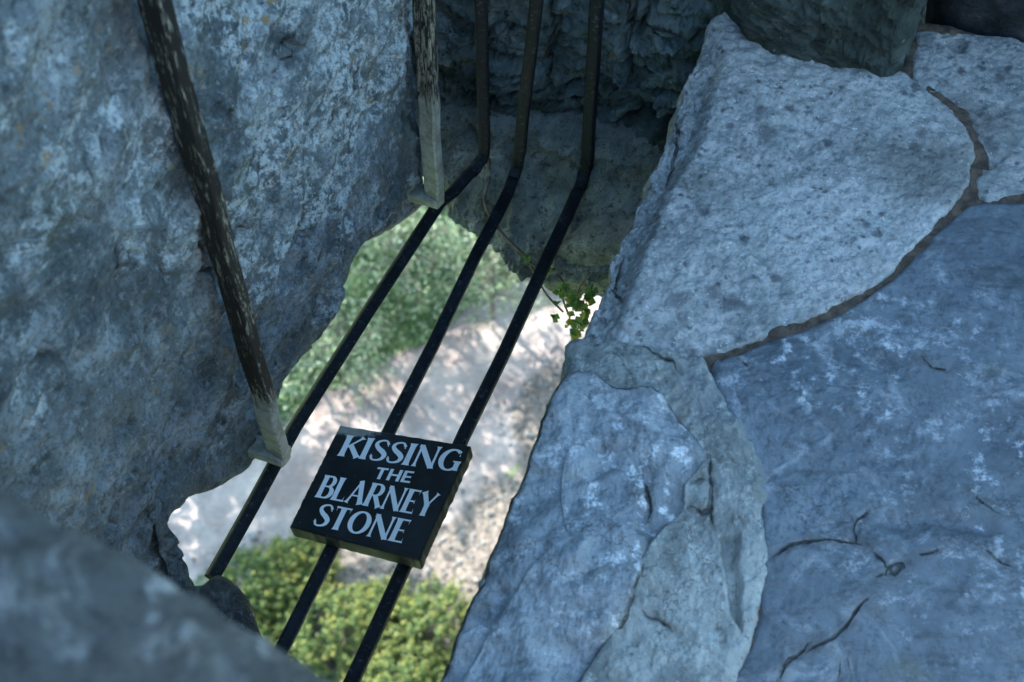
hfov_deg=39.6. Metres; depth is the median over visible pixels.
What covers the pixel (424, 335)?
grass
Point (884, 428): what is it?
paving stone
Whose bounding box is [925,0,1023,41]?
slate block
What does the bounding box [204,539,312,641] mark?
shrub
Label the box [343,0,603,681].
safety bar
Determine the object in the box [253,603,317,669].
shrub
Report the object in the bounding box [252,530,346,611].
shrub
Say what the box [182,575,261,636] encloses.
corbel stone
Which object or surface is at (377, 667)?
shrub
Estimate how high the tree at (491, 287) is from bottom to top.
2.422 m
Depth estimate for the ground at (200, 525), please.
20.23 m
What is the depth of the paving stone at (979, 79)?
2.17 m
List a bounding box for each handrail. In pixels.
[137,0,291,467]
[407,0,444,208]
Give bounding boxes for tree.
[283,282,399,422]
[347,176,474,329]
[421,222,561,338]
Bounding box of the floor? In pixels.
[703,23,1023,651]
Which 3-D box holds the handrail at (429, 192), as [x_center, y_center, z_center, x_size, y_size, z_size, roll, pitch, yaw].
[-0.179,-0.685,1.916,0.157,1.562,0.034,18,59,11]
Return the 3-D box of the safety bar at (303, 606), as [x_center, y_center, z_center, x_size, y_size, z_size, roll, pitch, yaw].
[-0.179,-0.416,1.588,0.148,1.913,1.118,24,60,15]
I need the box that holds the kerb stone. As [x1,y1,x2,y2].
[440,371,705,681]
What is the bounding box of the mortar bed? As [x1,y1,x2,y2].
[478,338,767,681]
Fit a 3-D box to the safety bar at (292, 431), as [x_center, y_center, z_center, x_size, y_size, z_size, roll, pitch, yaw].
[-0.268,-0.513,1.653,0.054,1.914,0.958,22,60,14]
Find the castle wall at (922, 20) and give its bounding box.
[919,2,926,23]
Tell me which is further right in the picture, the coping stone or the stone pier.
the stone pier
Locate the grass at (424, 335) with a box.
[277,182,516,425]
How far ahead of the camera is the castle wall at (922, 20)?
2.69 m
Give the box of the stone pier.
[409,0,926,151]
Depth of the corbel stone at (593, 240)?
2.64 m
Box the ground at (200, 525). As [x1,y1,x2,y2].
[167,220,601,681]
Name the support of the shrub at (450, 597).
on the ground at (200, 525)
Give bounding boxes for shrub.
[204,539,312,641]
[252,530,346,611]
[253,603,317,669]
[260,580,397,681]
[337,625,448,681]
[338,571,429,661]
[378,572,472,681]
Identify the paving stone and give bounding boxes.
[584,12,974,357]
[712,203,1023,681]
[912,31,1023,202]
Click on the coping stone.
(77, 606)
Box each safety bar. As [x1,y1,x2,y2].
[204,0,490,578]
[276,0,543,654]
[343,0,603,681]
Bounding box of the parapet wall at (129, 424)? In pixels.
[0,0,422,589]
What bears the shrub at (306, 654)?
on the ground at (200, 525)
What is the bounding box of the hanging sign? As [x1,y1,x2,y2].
[290,426,472,568]
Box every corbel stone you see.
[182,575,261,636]
[414,97,662,283]
[542,211,635,297]
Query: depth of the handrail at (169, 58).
1.73 m
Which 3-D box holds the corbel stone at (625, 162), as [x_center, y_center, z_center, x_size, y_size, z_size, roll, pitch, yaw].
[0.153,-0.472,2.796,0.647,0.259,0.759,18,59,11]
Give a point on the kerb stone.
(596, 505)
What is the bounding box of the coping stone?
[0,488,329,681]
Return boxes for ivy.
[483,158,597,340]
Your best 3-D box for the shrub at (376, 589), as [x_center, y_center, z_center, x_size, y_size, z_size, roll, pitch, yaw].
[-1.643,3.445,18.040,1.291,0.853,1.200,0,57,0]
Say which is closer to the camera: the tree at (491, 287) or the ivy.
the ivy

